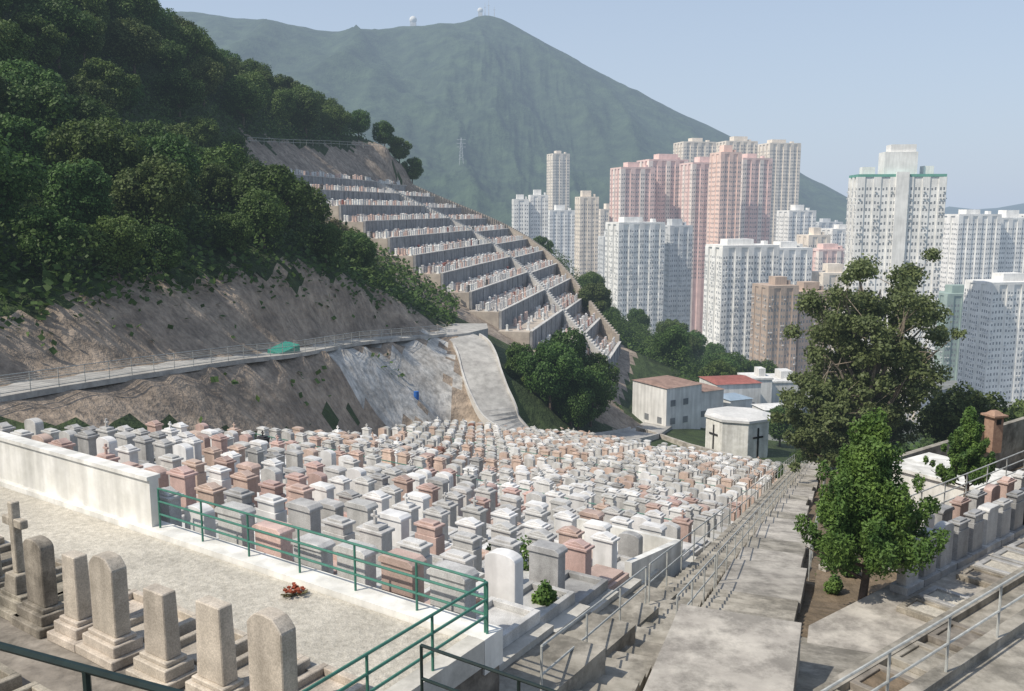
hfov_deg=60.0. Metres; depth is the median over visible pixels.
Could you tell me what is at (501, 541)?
gravestone
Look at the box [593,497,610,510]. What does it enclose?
gravestone
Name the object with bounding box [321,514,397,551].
gravestone
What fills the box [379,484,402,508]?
gravestone
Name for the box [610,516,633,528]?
gravestone
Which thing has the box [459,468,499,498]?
gravestone
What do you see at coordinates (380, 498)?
gravestone
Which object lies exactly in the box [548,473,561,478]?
gravestone
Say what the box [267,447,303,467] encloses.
gravestone
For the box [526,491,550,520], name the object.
gravestone
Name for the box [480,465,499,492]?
gravestone
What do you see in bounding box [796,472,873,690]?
planting strip ground
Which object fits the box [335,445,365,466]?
gravestone
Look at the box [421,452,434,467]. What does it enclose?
gravestone
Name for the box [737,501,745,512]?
gravestone
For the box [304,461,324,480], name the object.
gravestone
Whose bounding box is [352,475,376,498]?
gravestone
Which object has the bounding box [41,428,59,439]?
gravestone
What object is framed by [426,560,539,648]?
gravestone
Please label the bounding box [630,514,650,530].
gravestone
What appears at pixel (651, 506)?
gravestone
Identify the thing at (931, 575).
gravestone
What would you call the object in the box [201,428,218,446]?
gravestone
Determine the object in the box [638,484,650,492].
gravestone
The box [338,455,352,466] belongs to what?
gravestone
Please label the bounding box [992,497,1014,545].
gravestone
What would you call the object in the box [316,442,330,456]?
gravestone
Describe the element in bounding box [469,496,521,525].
gravestone
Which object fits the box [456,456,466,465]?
gravestone
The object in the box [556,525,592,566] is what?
gravestone
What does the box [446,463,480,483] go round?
gravestone
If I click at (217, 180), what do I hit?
tree
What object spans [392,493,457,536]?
gravestone
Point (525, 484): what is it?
gravestone
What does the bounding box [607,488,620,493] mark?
gravestone
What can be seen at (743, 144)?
apartment tower
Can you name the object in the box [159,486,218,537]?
gravestone
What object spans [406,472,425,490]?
gravestone
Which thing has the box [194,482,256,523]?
gravestone
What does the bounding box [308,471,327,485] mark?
gravestone
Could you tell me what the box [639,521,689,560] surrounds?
gravestone
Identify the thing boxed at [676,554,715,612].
railing
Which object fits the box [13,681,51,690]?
gravestone
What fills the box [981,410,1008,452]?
incinerator
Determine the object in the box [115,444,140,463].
gravestone
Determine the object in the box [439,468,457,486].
gravestone
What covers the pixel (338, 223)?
tree
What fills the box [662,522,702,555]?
gravestone
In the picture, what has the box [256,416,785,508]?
gravestones
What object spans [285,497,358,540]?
gravestone
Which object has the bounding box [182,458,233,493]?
gravestone
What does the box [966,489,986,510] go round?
gravestone
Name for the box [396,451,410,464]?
gravestone
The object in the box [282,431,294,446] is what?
gravestone
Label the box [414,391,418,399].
barrel
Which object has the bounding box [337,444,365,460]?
gravestone
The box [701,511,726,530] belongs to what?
gravestone
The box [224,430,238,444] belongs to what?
gravestone
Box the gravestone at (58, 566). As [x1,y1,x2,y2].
[0,556,61,587]
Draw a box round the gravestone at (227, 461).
[213,455,260,490]
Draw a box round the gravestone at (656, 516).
[644,509,665,523]
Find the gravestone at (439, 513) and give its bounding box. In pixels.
[422,506,487,544]
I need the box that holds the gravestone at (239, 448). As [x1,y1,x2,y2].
[227,444,246,462]
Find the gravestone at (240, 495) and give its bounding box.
[223,487,287,523]
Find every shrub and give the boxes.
[485,538,490,550]
[517,535,532,570]
[531,579,557,605]
[823,574,843,594]
[841,556,861,577]
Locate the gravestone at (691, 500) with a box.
[683,493,698,503]
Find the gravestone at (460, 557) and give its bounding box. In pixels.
[439,549,523,595]
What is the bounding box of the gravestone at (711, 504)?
[702,499,717,508]
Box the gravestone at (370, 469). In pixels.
[363,465,381,474]
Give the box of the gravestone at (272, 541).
[252,518,336,574]
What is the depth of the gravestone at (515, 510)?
27.63 m
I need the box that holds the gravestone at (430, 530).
[414,518,488,559]
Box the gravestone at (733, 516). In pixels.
[728,503,737,520]
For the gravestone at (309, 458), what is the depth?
35.54 m
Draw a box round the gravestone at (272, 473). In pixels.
[261,466,282,482]
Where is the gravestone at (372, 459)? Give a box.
[365,448,381,465]
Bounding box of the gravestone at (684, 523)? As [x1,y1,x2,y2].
[671,510,711,548]
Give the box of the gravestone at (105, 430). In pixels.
[96,418,154,456]
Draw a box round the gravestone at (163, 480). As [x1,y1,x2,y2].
[144,465,198,502]
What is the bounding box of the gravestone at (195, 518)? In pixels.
[184,502,255,549]
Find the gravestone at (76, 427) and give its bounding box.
[64,424,83,432]
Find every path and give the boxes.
[0,486,459,689]
[643,461,820,690]
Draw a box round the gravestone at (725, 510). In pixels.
[716,506,733,523]
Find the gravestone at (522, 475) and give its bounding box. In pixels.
[515,470,530,483]
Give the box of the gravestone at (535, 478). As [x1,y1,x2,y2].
[532,472,545,490]
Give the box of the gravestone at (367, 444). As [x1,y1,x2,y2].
[358,440,371,455]
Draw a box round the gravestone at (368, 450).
[365,447,397,465]
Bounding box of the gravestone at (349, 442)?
[344,439,357,450]
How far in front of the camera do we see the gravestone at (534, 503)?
29.72 m
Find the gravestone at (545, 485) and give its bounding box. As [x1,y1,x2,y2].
[537,478,554,492]
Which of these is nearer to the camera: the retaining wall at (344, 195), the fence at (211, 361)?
the fence at (211, 361)
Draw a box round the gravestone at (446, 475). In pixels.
[435,471,475,495]
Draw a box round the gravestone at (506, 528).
[488,521,527,564]
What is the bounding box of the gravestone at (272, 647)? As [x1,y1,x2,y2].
[247,607,365,690]
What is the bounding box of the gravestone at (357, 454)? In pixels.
[348,449,364,467]
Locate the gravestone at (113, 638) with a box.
[75,551,195,671]
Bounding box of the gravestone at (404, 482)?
[391,474,414,500]
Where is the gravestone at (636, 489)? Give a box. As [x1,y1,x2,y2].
[629,484,642,492]
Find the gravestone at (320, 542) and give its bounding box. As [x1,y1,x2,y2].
[291,533,381,583]
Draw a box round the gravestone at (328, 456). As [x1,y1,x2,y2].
[320,449,335,467]
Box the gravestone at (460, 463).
[451,459,480,479]
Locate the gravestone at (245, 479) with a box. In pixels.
[230,470,286,509]
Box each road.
[0,333,446,401]
[430,328,671,439]
[436,323,487,337]
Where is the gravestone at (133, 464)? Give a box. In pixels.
[122,461,197,494]
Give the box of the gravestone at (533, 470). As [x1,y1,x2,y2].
[530,468,542,479]
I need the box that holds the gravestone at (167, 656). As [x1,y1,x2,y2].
[126,583,247,688]
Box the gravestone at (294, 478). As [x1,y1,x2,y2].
[285,472,338,500]
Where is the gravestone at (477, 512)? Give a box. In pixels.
[461,497,521,539]
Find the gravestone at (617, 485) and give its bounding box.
[611,478,624,489]
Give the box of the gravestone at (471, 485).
[457,481,499,502]
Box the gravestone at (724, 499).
[716,495,728,506]
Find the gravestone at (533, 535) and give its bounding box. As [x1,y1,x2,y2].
[525,528,556,553]
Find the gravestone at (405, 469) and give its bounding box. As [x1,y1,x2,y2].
[395,464,412,474]
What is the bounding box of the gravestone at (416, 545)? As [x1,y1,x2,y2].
[397,537,484,581]
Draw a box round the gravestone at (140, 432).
[130,428,149,437]
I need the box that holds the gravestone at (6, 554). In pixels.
[0,542,11,566]
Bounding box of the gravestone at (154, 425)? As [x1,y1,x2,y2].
[145,420,163,436]
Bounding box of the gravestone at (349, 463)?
[342,458,360,476]
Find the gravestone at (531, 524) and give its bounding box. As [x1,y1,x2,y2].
[522,519,558,545]
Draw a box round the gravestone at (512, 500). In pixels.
[499,493,547,522]
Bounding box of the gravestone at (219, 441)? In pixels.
[209,433,247,460]
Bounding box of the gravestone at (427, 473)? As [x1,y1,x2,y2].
[415,469,431,482]
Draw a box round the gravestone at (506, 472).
[499,468,519,484]
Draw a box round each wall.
[0,431,159,526]
[293,174,376,188]
[316,189,399,200]
[339,205,424,220]
[363,218,449,233]
[383,183,406,190]
[387,230,472,254]
[406,195,434,203]
[413,243,492,271]
[431,207,460,215]
[441,256,510,289]
[453,344,659,441]
[455,218,486,225]
[469,272,527,309]
[477,228,508,238]
[479,333,630,434]
[496,239,526,250]
[499,289,545,329]
[514,250,542,264]
[529,309,563,349]
[531,263,556,279]
[548,278,570,297]
[554,513,678,550]
[565,298,583,316]
[584,317,600,338]
[608,341,620,367]
[625,540,680,581]
[636,426,788,469]
[811,566,1023,690]
[818,555,860,571]
[899,609,1023,690]
[900,417,1023,470]
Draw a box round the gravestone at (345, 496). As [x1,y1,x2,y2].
[336,489,361,511]
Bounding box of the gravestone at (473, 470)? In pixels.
[463,466,498,487]
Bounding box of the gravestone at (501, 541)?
[488,535,528,583]
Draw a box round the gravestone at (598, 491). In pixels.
[593,487,608,503]
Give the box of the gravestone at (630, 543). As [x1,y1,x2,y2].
[618,531,646,557]
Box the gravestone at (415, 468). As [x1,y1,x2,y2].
[406,460,418,471]
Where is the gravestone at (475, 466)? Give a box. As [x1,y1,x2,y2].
[465,464,498,482]
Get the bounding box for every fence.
[0,325,445,393]
[247,137,385,147]
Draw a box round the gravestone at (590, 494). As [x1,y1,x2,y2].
[580,490,595,509]
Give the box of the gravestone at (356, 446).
[350,443,381,463]
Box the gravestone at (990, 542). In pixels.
[977,502,1000,552]
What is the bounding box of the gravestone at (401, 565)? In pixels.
[378,548,482,604]
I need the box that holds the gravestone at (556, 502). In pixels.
[549,497,571,520]
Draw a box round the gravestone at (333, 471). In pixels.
[324,465,346,483]
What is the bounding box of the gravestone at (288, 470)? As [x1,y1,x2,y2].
[284,466,306,483]
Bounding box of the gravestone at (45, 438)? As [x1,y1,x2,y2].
[31,433,53,443]
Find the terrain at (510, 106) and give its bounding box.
[0,4,1023,471]
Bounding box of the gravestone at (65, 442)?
[48,437,75,449]
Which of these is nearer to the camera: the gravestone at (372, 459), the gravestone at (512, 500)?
the gravestone at (512, 500)
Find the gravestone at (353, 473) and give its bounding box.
[347,467,366,490]
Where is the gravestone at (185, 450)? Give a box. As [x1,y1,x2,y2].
[173,443,208,479]
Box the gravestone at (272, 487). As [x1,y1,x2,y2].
[258,479,285,509]
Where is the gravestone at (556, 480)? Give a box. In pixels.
[550,477,563,489]
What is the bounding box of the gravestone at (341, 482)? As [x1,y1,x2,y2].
[328,475,351,498]
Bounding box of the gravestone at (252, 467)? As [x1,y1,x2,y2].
[236,461,285,496]
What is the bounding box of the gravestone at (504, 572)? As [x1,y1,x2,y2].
[485,548,574,622]
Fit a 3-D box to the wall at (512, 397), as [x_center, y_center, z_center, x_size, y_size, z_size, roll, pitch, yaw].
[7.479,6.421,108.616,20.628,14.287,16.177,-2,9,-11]
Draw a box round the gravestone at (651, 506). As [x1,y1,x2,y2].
[645,502,668,521]
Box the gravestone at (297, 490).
[285,483,346,516]
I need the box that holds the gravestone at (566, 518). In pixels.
[553,510,578,539]
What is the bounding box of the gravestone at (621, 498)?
[614,492,628,508]
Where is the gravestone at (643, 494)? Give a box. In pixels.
[640,492,648,497]
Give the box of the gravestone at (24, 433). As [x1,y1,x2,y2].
[10,429,33,438]
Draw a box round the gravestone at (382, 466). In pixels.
[374,462,392,473]
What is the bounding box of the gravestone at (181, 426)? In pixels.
[171,422,188,433]
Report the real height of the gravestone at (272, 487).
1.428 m
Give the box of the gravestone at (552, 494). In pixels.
[545,484,565,510]
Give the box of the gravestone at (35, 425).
[24,417,43,435]
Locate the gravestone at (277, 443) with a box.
[269,435,285,448]
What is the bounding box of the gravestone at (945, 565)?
[933,521,956,577]
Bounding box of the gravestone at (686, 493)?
[681,491,693,496]
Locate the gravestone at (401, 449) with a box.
[395,447,405,451]
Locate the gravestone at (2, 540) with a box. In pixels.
[0,536,4,543]
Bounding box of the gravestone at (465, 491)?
[450,485,495,507]
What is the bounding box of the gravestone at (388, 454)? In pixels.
[381,448,395,466]
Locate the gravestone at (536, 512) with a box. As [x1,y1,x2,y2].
[522,506,554,533]
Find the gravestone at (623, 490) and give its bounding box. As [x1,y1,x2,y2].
[620,488,630,492]
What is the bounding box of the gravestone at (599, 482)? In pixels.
[594,478,607,486]
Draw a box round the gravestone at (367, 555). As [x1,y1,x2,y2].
[333,539,429,597]
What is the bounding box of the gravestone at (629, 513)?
[623,509,639,517]
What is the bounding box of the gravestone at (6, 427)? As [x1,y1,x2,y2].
[0,422,15,432]
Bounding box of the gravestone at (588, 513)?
[578,508,604,520]
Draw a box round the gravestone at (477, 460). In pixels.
[469,456,499,478]
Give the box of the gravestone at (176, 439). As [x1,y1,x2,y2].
[167,435,204,461]
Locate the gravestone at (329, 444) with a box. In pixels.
[322,439,335,450]
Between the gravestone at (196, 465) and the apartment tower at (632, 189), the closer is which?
the gravestone at (196, 465)
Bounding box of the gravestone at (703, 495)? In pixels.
[698,492,710,499]
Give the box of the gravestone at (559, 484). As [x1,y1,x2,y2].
[556,479,565,490]
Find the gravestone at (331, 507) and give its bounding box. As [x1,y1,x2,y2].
[317,498,344,523]
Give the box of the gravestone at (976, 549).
[963,508,986,560]
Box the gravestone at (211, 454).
[202,446,260,469]
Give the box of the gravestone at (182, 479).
[166,465,255,507]
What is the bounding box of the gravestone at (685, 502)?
[681,500,688,504]
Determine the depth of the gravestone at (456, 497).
28.68 m
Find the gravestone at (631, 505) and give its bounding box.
[622,500,639,511]
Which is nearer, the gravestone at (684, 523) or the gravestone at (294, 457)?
the gravestone at (684, 523)
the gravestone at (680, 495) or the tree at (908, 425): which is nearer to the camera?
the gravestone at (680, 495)
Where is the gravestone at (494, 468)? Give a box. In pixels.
[483,466,514,481]
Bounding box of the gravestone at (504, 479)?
[499,476,514,492]
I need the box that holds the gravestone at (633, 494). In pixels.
[625,490,640,500]
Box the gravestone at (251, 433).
[241,430,270,447]
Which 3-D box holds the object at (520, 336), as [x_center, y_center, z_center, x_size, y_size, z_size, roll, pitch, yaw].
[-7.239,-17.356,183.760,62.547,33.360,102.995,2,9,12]
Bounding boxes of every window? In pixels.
[515,205,527,233]
[531,201,547,244]
[547,160,568,209]
[548,215,574,273]
[574,204,597,273]
[605,230,663,334]
[609,174,653,221]
[644,413,648,419]
[651,166,678,222]
[657,417,661,423]
[663,234,691,325]
[670,400,675,406]
[670,418,674,424]
[673,147,713,161]
[678,169,707,278]
[683,398,687,404]
[683,416,687,422]
[703,255,777,357]
[707,161,740,242]
[718,145,756,152]
[739,164,771,243]
[750,293,797,369]
[758,150,799,236]
[776,216,815,240]
[779,257,810,284]
[795,307,830,372]
[814,257,843,269]
[824,234,844,248]
[844,187,944,357]
[935,304,961,377]
[940,223,1000,287]
[958,289,1023,398]
[998,228,1023,272]
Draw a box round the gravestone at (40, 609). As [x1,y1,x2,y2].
[10,535,129,638]
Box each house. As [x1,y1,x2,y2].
[632,375,702,428]
[698,375,761,403]
[699,382,723,427]
[723,393,753,407]
[737,366,773,402]
[752,403,788,441]
[766,368,801,409]
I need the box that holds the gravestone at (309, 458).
[303,455,321,468]
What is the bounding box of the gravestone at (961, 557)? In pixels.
[948,516,972,568]
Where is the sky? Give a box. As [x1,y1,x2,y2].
[158,0,1023,208]
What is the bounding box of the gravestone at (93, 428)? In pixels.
[80,425,97,437]
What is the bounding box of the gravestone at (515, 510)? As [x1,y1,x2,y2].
[495,504,548,533]
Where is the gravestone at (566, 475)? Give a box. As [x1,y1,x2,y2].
[561,470,574,483]
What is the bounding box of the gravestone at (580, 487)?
[572,483,588,492]
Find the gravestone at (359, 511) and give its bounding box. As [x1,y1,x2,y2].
[344,498,414,537]
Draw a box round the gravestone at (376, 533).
[356,510,442,564]
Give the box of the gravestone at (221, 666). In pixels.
[185,595,309,690]
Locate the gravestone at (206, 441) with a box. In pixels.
[195,434,210,454]
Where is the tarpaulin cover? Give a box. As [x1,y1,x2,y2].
[268,341,299,353]
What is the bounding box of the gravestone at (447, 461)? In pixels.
[436,454,450,464]
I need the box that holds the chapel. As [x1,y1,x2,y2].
[705,406,770,457]
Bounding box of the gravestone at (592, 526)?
[583,519,617,554]
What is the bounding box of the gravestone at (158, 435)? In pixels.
[148,430,203,457]
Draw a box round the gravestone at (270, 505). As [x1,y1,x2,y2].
[254,493,324,533]
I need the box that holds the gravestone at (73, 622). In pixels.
[47,550,143,652]
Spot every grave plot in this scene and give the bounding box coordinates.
[849,664,915,690]
[891,641,952,675]
[896,596,950,621]
[917,585,968,607]
[927,620,985,651]
[956,565,1006,587]
[974,556,1021,574]
[991,547,1023,565]
[1006,539,1023,551]
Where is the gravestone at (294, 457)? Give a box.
[284,449,325,473]
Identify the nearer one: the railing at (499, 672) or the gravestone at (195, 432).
the railing at (499, 672)
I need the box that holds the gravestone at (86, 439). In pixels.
[74,429,149,464]
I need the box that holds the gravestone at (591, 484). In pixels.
[582,480,595,492]
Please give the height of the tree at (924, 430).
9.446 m
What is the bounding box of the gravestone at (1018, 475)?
[1011,470,1023,489]
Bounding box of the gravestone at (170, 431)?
[161,421,179,437]
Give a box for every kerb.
[0,478,502,674]
[0,540,384,690]
[385,635,483,690]
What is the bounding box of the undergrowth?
[0,3,931,452]
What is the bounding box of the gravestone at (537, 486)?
[535,478,544,491]
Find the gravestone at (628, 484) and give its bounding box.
[621,480,633,488]
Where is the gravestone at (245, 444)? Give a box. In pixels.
[234,441,250,457]
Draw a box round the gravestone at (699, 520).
[693,515,723,538]
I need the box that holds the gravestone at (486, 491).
[474,479,524,516]
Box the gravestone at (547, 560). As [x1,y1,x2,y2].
[527,539,607,604]
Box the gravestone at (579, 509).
[576,500,593,517]
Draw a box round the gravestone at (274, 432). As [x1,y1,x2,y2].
[269,428,281,439]
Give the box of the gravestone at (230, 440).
[225,434,234,451]
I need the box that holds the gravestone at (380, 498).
[362,490,422,520]
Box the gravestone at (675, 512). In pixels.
[669,507,692,533]
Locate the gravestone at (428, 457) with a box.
[420,454,431,467]
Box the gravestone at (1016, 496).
[1006,489,1023,538]
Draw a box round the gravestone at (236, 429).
[227,422,241,437]
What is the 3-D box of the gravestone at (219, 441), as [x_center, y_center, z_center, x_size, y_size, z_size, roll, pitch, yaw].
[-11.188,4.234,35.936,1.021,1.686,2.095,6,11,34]
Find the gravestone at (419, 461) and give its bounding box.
[412,456,438,472]
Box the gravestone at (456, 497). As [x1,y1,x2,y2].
[442,491,492,519]
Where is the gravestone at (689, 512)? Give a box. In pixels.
[678,505,694,524]
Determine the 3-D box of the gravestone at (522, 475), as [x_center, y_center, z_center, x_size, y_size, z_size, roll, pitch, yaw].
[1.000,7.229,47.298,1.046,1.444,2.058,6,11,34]
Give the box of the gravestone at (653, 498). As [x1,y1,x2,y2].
[644,488,660,502]
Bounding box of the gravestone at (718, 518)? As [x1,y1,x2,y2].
[709,509,729,527]
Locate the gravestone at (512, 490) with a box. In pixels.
[502,487,525,512]
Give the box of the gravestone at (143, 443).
[133,435,155,463]
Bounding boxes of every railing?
[0,641,184,690]
[157,487,485,632]
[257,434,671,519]
[302,581,488,690]
[406,430,746,491]
[420,644,556,690]
[540,566,646,690]
[648,503,729,603]
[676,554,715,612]
[715,507,759,587]
[730,476,765,524]
[759,479,785,525]
[766,462,783,489]
[784,454,794,471]
[786,469,799,490]
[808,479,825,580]
[821,570,1023,690]
[904,450,1023,510]
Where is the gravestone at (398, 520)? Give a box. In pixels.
[378,508,452,549]
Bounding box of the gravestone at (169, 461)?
[158,453,232,485]
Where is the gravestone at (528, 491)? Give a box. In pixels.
[522,485,534,503]
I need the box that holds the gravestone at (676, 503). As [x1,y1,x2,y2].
[666,498,682,507]
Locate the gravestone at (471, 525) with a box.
[455,517,488,549]
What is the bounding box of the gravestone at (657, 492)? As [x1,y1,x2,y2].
[646,484,660,494]
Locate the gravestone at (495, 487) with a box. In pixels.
[480,482,523,507]
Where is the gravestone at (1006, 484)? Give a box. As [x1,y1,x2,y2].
[997,476,1016,497]
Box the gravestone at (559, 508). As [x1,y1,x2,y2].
[552,505,575,513]
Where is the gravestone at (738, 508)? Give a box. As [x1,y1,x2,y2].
[728,502,740,517]
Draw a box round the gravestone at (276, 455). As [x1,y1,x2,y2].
[264,451,306,479]
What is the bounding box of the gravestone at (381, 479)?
[368,472,389,490]
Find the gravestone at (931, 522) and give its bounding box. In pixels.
[917,514,934,531]
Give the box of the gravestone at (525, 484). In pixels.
[518,479,533,497]
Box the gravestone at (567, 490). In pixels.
[558,484,594,505]
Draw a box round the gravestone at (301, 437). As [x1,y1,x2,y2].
[295,432,307,444]
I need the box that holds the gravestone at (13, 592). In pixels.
[0,500,63,620]
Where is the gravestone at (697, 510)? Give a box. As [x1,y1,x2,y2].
[687,504,702,515]
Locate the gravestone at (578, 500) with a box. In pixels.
[567,492,589,514]
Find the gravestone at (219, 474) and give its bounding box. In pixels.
[206,464,258,504]
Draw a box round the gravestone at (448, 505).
[432,492,491,529]
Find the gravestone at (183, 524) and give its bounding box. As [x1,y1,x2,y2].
[182,515,217,527]
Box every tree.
[0,17,34,65]
[0,57,65,113]
[0,74,14,117]
[0,79,78,153]
[0,112,59,189]
[0,129,48,229]
[8,11,69,67]
[10,205,88,270]
[18,0,97,68]
[36,157,115,242]
[40,118,148,188]
[59,114,151,161]
[62,73,118,114]
[64,10,106,63]
[67,0,112,31]
[70,92,119,123]
[75,57,141,113]
[83,214,146,279]
[103,16,162,74]
[105,0,160,26]
[107,151,200,233]
[115,132,202,198]
[120,118,170,139]
[135,222,189,280]
[149,1,164,30]
[149,39,187,72]
[154,122,199,152]
[156,8,175,35]
[159,14,197,37]
[159,133,212,191]
[160,23,215,65]
[162,7,176,18]
[165,120,196,134]
[179,55,226,108]
[180,43,229,78]
[186,20,210,49]
[188,116,220,149]
[189,162,241,212]
[191,142,250,211]
[207,211,254,256]
[217,48,241,61]
[220,58,236,88]
[220,75,264,127]
[220,132,248,160]
[223,56,246,77]
[225,70,271,121]
[231,160,313,240]
[235,188,290,248]
[236,58,272,75]
[237,70,249,76]
[252,69,281,96]
[265,88,297,121]
[274,74,304,89]
[281,186,332,248]
[286,90,320,137]
[290,84,326,110]
[303,221,343,262]
[318,97,344,120]
[319,104,351,133]
[321,218,348,236]
[338,236,376,274]
[340,227,371,242]
[342,230,377,255]
[347,109,371,137]
[371,120,394,145]
[388,136,412,161]
[401,157,423,182]
[504,341,533,379]
[516,340,582,410]
[516,374,542,398]
[521,361,573,414]
[534,235,553,253]
[539,327,589,366]
[544,354,605,426]
[559,385,597,430]
[576,281,612,311]
[577,270,605,284]
[579,273,602,285]
[581,363,619,426]
[583,352,621,389]
[625,308,650,330]
[649,343,693,368]
[654,320,664,335]
[655,324,690,366]
[658,319,688,332]
[688,329,707,356]
[688,333,701,356]
[688,339,693,357]
[698,358,738,375]
[700,342,725,360]
[700,353,744,371]
[716,356,741,372]
[723,351,753,372]
[747,358,776,372]
[767,371,874,488]
[767,405,797,446]
[777,464,782,478]
[781,247,967,427]
[789,449,808,463]
[792,406,950,600]
[824,368,919,448]
[912,381,1016,442]
[915,428,931,444]
[923,406,996,497]
[1008,398,1023,418]
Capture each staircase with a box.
[377,182,607,356]
[412,184,619,341]
[572,463,803,690]
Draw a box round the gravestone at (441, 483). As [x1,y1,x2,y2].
[426,476,449,499]
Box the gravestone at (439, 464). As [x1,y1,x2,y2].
[433,456,462,475]
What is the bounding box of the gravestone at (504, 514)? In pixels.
[490,507,524,546]
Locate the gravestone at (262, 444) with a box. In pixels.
[249,439,285,467]
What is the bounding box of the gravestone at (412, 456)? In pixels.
[409,453,415,464]
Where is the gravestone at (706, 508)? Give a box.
[698,504,709,514]
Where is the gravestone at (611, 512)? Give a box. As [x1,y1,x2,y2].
[601,506,624,524]
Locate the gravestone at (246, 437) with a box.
[239,434,252,447]
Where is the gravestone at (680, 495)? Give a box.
[672,492,685,499]
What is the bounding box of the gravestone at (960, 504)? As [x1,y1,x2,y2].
[949,496,971,518]
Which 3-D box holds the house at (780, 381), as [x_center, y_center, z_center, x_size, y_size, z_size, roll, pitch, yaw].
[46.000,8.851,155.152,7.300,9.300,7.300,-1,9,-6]
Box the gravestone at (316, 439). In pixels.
[308,435,321,448]
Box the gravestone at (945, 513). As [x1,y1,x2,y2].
[934,504,954,525]
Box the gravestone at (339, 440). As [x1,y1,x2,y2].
[331,436,343,449]
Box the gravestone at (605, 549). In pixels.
[590,531,631,571]
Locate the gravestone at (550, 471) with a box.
[545,469,558,477]
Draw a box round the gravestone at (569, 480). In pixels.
[565,477,577,484]
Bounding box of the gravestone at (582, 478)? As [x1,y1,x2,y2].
[577,471,590,482]
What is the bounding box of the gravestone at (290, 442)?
[284,440,298,454]
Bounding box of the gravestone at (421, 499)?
[404,491,462,520]
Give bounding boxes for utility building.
[892,452,1013,512]
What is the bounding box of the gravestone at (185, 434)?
[177,431,194,442]
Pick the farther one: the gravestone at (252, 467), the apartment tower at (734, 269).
the apartment tower at (734, 269)
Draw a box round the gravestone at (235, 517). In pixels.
[214,501,293,561]
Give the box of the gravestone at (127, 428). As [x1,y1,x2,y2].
[115,425,133,432]
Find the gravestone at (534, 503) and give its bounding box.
[524,500,553,529]
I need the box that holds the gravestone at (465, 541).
[450,530,484,572]
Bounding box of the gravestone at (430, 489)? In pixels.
[416,482,440,506]
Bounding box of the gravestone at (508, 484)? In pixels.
[500,476,523,505]
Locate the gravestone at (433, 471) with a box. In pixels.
[423,462,456,485]
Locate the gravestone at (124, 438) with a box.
[114,431,155,462]
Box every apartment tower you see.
[512,194,528,235]
[528,190,547,244]
[547,151,569,209]
[548,205,574,273]
[574,191,598,277]
[598,231,604,278]
[599,204,609,235]
[604,217,665,334]
[609,162,654,221]
[637,154,688,224]
[663,219,692,331]
[673,138,715,162]
[678,157,709,333]
[702,239,779,358]
[707,145,741,243]
[716,136,757,153]
[739,153,772,243]
[749,276,798,373]
[757,139,800,243]
[773,241,812,284]
[776,205,815,241]
[795,281,831,374]
[796,227,830,247]
[811,263,842,353]
[812,243,844,270]
[816,218,842,227]
[821,224,845,248]
[842,144,946,407]
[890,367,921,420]
[934,284,963,380]
[939,210,1001,290]
[956,272,1023,401]
[997,210,1023,272]
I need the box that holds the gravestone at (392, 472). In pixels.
[382,467,402,484]
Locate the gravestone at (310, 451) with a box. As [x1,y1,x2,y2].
[303,448,338,465]
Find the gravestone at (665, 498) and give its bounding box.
[658,495,670,500]
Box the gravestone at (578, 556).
[563,538,628,589]
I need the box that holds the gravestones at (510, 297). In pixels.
[290,169,615,354]
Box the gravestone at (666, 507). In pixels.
[655,500,671,519]
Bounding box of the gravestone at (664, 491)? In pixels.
[655,482,668,495]
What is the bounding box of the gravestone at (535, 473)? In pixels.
[531,467,544,481]
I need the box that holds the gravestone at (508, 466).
[500,465,531,480]
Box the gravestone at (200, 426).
[195,423,208,430]
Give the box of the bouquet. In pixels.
[281,582,307,597]
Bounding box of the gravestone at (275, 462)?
[261,458,307,484]
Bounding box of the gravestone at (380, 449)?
[377,443,383,458]
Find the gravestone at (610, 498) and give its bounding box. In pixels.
[600,493,616,506]
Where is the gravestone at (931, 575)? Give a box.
[918,528,940,586]
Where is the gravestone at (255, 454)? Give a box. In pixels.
[246,446,284,475]
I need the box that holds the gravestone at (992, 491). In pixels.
[983,483,1000,502]
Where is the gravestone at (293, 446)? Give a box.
[286,443,300,449]
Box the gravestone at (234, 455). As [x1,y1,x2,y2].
[220,451,260,480]
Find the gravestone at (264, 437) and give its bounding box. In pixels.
[255,431,269,447]
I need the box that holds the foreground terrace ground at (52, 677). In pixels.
[0,616,498,690]
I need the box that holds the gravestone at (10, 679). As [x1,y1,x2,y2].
[0,662,21,690]
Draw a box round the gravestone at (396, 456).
[393,449,400,462]
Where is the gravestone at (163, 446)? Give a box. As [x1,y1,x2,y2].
[152,438,210,471]
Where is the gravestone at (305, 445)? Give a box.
[299,442,315,450]
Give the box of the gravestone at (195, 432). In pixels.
[189,430,201,434]
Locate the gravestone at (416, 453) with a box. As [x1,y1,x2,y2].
[408,450,420,456]
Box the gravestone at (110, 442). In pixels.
[96,436,159,468]
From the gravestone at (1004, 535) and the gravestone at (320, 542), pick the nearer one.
the gravestone at (320, 542)
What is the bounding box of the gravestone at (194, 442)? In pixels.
[182,436,202,460]
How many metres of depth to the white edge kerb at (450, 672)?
12.32 m
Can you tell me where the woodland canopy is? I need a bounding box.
[0,2,981,447]
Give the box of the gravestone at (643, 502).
[634,497,649,512]
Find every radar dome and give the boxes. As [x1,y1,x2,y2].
[409,16,416,25]
[478,8,482,15]
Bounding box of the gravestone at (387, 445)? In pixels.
[380,443,392,448]
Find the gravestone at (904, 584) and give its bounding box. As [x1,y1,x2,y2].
[890,538,923,595]
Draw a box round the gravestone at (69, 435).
[59,430,77,451]
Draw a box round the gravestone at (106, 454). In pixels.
[96,443,119,461]
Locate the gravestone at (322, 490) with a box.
[309,481,335,500]

